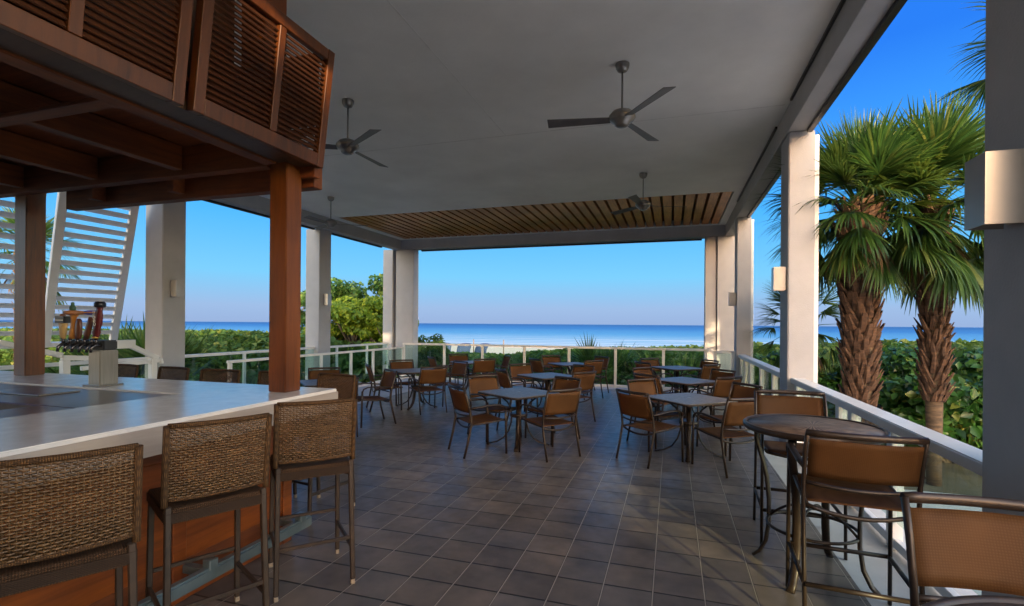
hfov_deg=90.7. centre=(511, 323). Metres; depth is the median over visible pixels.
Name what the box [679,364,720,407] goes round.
dining chair
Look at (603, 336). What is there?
sea
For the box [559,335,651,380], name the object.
palmetto
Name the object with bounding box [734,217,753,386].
column
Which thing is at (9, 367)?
guard railing
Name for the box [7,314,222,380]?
palmetto
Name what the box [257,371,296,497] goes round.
wicker stool
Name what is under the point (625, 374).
dune shrub
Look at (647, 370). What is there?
dining chair
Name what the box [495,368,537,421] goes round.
dining chair
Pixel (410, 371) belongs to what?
dining table
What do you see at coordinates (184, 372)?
wicker stool
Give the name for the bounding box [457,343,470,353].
beach shelter
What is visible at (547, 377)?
dining table
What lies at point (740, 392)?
dining chair
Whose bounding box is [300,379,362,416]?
dining table
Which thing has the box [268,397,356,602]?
wicker stool
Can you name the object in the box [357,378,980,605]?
terrace slab
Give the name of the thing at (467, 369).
dining table
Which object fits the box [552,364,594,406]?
dining chair
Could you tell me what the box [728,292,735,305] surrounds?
wall sconce
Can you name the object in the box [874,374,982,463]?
sea grape
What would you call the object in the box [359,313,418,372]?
sunlit bush
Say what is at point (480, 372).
dune shrub
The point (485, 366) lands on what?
dining chair
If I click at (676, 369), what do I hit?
dining table
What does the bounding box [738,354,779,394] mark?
guard railing
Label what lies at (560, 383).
dining chair
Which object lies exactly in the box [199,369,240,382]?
wicker stool
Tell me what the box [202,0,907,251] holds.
pavilion roof
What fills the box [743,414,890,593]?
bar table
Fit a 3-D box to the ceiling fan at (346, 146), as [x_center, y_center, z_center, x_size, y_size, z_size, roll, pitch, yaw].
[-2.170,-2.668,7.042,1.565,0.735,1.355,0,0,20]
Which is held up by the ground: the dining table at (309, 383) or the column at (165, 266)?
the column at (165, 266)
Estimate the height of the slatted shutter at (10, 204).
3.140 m
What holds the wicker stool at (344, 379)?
on the terrace floor
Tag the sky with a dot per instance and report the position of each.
(227, 268)
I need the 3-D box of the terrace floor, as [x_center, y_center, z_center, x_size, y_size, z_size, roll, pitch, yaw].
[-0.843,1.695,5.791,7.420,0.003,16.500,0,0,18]
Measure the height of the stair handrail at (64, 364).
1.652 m
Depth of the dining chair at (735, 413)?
5.71 m
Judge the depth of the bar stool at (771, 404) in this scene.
4.30 m
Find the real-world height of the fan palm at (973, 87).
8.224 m
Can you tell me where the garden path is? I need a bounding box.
[904,490,981,511]
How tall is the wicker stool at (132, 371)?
1.213 m
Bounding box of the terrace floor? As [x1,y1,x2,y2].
[174,382,870,605]
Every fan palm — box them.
[0,199,86,364]
[752,100,983,425]
[752,283,841,377]
[821,83,984,486]
[929,1,985,123]
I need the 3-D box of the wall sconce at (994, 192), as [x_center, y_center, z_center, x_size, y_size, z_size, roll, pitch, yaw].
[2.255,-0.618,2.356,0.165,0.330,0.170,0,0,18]
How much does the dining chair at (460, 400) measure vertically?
0.898 m
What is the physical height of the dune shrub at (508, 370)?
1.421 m
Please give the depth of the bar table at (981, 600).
1.25 m
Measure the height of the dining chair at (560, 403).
0.898 m
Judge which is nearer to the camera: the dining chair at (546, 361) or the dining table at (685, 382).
the dining table at (685, 382)
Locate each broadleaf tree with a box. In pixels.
[300,273,382,342]
[300,290,305,325]
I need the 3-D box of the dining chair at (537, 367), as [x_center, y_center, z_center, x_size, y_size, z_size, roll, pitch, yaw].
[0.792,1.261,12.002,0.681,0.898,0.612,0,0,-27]
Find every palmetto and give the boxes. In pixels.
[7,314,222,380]
[509,354,546,380]
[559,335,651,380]
[649,348,703,377]
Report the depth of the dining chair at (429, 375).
9.53 m
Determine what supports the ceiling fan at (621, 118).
hanging from the pavilion roof
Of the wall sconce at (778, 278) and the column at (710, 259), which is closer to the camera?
the wall sconce at (778, 278)
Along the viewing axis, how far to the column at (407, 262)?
18.39 m
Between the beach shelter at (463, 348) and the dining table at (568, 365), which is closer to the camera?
the dining table at (568, 365)
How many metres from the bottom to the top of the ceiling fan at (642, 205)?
0.735 m
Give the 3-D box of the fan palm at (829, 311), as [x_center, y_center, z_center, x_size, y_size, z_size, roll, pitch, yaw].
[6.475,0.629,11.165,2.521,3.767,2.711,0,0,18]
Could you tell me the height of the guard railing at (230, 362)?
0.983 m
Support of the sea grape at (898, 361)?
on the ground
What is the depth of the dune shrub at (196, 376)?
13.55 m
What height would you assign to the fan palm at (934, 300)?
5.828 m
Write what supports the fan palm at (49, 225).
on the ground
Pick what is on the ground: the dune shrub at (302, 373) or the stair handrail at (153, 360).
the dune shrub at (302, 373)
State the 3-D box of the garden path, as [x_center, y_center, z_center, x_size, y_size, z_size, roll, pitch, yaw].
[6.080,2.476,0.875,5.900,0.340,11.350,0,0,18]
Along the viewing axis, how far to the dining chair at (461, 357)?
13.52 m
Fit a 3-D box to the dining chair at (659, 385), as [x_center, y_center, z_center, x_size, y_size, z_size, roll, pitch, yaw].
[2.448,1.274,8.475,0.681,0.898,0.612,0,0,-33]
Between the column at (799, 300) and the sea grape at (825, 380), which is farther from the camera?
the sea grape at (825, 380)
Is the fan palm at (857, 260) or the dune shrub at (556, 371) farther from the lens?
the dune shrub at (556, 371)
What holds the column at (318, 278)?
on the ground
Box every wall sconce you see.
[171,280,183,296]
[323,294,331,304]
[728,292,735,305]
[771,267,786,290]
[964,149,1023,230]
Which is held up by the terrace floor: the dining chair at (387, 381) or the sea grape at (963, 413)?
the dining chair at (387, 381)
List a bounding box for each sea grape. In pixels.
[753,347,827,394]
[777,366,890,417]
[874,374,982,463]
[879,342,982,382]
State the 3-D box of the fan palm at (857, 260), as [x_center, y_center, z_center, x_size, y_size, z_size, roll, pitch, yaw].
[5.155,-0.458,7.474,2.863,5.644,2.991,0,0,-8]
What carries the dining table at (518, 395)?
on the terrace floor
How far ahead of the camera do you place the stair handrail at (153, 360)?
8.00 m
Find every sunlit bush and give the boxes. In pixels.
[302,294,382,370]
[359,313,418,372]
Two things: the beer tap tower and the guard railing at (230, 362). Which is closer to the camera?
the beer tap tower
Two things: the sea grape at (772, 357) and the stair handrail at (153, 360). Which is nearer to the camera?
the stair handrail at (153, 360)
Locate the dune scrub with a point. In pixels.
(230, 340)
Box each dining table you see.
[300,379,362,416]
[393,368,436,409]
[450,360,481,389]
[478,387,558,451]
[517,372,571,415]
[548,362,586,394]
[643,393,737,462]
[652,366,701,392]
[659,377,714,423]
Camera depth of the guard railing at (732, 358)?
12.66 m
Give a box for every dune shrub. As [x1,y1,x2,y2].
[188,374,206,380]
[264,366,304,386]
[416,345,453,377]
[418,333,451,363]
[454,363,500,377]
[492,365,530,380]
[529,357,570,380]
[551,360,613,383]
[601,358,654,384]
[650,357,688,386]
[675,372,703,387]
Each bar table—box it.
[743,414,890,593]
[920,595,1023,605]
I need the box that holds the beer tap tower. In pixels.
[54,301,123,386]
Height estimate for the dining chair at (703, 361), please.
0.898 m
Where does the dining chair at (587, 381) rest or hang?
on the terrace floor
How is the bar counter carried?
on the terrace floor
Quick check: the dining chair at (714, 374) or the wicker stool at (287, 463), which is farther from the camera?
the dining chair at (714, 374)
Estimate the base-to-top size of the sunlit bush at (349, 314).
4.235 m
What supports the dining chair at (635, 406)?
on the terrace floor
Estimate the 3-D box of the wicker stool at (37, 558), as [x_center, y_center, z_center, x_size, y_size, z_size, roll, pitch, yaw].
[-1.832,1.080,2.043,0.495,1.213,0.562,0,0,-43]
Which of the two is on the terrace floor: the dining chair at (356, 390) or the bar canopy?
the dining chair at (356, 390)
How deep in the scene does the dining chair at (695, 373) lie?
16.86 m
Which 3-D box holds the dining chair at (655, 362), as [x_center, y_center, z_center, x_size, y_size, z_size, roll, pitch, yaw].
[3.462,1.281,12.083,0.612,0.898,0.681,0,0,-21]
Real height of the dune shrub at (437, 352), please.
2.089 m
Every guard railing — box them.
[0,342,389,383]
[226,347,403,386]
[403,343,709,391]
[713,351,735,372]
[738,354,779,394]
[790,378,981,596]
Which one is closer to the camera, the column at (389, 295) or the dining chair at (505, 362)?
the dining chair at (505, 362)
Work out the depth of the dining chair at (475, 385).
7.85 m
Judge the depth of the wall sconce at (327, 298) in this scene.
14.52 m
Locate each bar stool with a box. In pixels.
[753,389,847,559]
[785,429,929,605]
[900,492,1023,605]
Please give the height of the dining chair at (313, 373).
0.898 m
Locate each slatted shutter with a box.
[0,193,46,348]
[45,191,138,347]
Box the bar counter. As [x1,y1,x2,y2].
[0,371,337,605]
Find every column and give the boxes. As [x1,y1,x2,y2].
[145,202,185,379]
[305,229,330,379]
[383,250,395,371]
[395,249,418,376]
[704,237,716,390]
[716,236,734,372]
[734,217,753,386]
[779,130,818,442]
[981,0,1023,596]
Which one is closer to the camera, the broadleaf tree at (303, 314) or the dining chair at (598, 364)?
the dining chair at (598, 364)
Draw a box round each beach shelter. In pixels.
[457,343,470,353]
[474,343,487,353]
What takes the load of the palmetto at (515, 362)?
on the ground
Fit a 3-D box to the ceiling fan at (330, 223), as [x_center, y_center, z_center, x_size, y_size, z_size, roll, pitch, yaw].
[-4.483,-2.685,12.305,1.565,0.735,1.355,0,0,-42]
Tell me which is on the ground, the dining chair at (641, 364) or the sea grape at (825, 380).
the sea grape at (825, 380)
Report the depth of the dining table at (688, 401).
6.54 m
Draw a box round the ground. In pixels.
[904,461,981,495]
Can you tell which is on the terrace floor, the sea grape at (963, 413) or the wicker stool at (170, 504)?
the wicker stool at (170, 504)
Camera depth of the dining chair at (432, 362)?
12.21 m
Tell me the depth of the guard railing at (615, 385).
13.79 m
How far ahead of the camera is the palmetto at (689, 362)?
19.25 m
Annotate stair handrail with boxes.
[0,340,88,373]
[80,340,163,378]
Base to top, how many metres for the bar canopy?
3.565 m
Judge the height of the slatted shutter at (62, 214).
3.140 m
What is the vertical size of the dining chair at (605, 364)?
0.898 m
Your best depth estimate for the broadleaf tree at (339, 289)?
24.31 m
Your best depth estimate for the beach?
81.27 m
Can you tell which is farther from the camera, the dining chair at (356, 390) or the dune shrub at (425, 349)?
the dune shrub at (425, 349)
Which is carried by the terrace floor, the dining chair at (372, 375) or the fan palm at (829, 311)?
the dining chair at (372, 375)
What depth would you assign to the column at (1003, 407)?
2.43 m
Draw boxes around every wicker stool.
[0,443,143,605]
[118,364,138,377]
[145,412,271,605]
[157,366,189,380]
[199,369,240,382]
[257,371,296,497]
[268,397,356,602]
[292,373,356,515]
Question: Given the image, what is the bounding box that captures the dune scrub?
[0,327,982,387]
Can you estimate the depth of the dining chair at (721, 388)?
7.96 m
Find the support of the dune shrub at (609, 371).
on the ground
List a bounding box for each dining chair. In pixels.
[308,367,343,419]
[314,377,358,439]
[358,369,396,427]
[365,363,402,411]
[389,359,423,403]
[408,366,447,414]
[427,356,458,391]
[429,360,467,406]
[448,354,475,389]
[448,383,507,458]
[465,358,495,388]
[467,374,515,441]
[481,355,510,387]
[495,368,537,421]
[509,363,544,404]
[518,387,581,462]
[525,376,580,444]
[529,358,562,386]
[542,355,571,386]
[549,371,596,421]
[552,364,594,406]
[568,360,603,399]
[578,356,609,392]
[616,388,683,468]
[626,378,685,448]
[632,367,677,412]
[634,361,672,392]
[634,373,683,426]
[640,358,674,392]
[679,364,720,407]
[681,359,718,393]
[687,368,735,420]
[688,376,742,428]
[691,398,760,477]
[696,382,762,455]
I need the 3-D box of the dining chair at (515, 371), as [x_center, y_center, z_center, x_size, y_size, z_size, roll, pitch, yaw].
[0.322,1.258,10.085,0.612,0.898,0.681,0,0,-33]
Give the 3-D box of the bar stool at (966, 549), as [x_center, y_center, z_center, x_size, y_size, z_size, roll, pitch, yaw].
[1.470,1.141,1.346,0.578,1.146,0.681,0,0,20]
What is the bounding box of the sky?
[0,0,985,326]
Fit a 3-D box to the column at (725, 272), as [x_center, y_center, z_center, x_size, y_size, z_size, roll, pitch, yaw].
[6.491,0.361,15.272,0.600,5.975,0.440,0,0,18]
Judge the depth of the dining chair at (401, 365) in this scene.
11.10 m
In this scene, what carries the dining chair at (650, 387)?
on the terrace floor
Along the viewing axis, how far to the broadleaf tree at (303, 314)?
27.33 m
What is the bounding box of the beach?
[451,346,572,353]
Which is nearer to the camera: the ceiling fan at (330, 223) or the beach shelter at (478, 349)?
the ceiling fan at (330, 223)
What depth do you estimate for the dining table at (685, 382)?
8.75 m
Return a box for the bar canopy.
[0,0,334,392]
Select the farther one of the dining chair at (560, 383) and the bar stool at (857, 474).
the dining chair at (560, 383)
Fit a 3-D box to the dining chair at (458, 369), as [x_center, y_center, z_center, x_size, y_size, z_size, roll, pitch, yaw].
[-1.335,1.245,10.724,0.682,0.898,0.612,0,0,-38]
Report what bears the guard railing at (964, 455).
on the terrace slab
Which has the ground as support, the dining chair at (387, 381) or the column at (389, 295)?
the column at (389, 295)
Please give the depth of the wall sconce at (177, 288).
10.10 m
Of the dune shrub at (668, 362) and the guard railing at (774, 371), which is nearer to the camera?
the guard railing at (774, 371)
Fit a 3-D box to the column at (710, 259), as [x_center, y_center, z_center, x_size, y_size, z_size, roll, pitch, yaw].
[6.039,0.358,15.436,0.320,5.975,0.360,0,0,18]
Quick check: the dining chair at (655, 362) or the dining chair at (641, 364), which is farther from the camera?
the dining chair at (655, 362)
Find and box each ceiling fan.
[302,98,386,166]
[303,196,367,229]
[547,60,675,140]
[610,172,686,214]
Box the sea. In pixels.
[0,320,982,346]

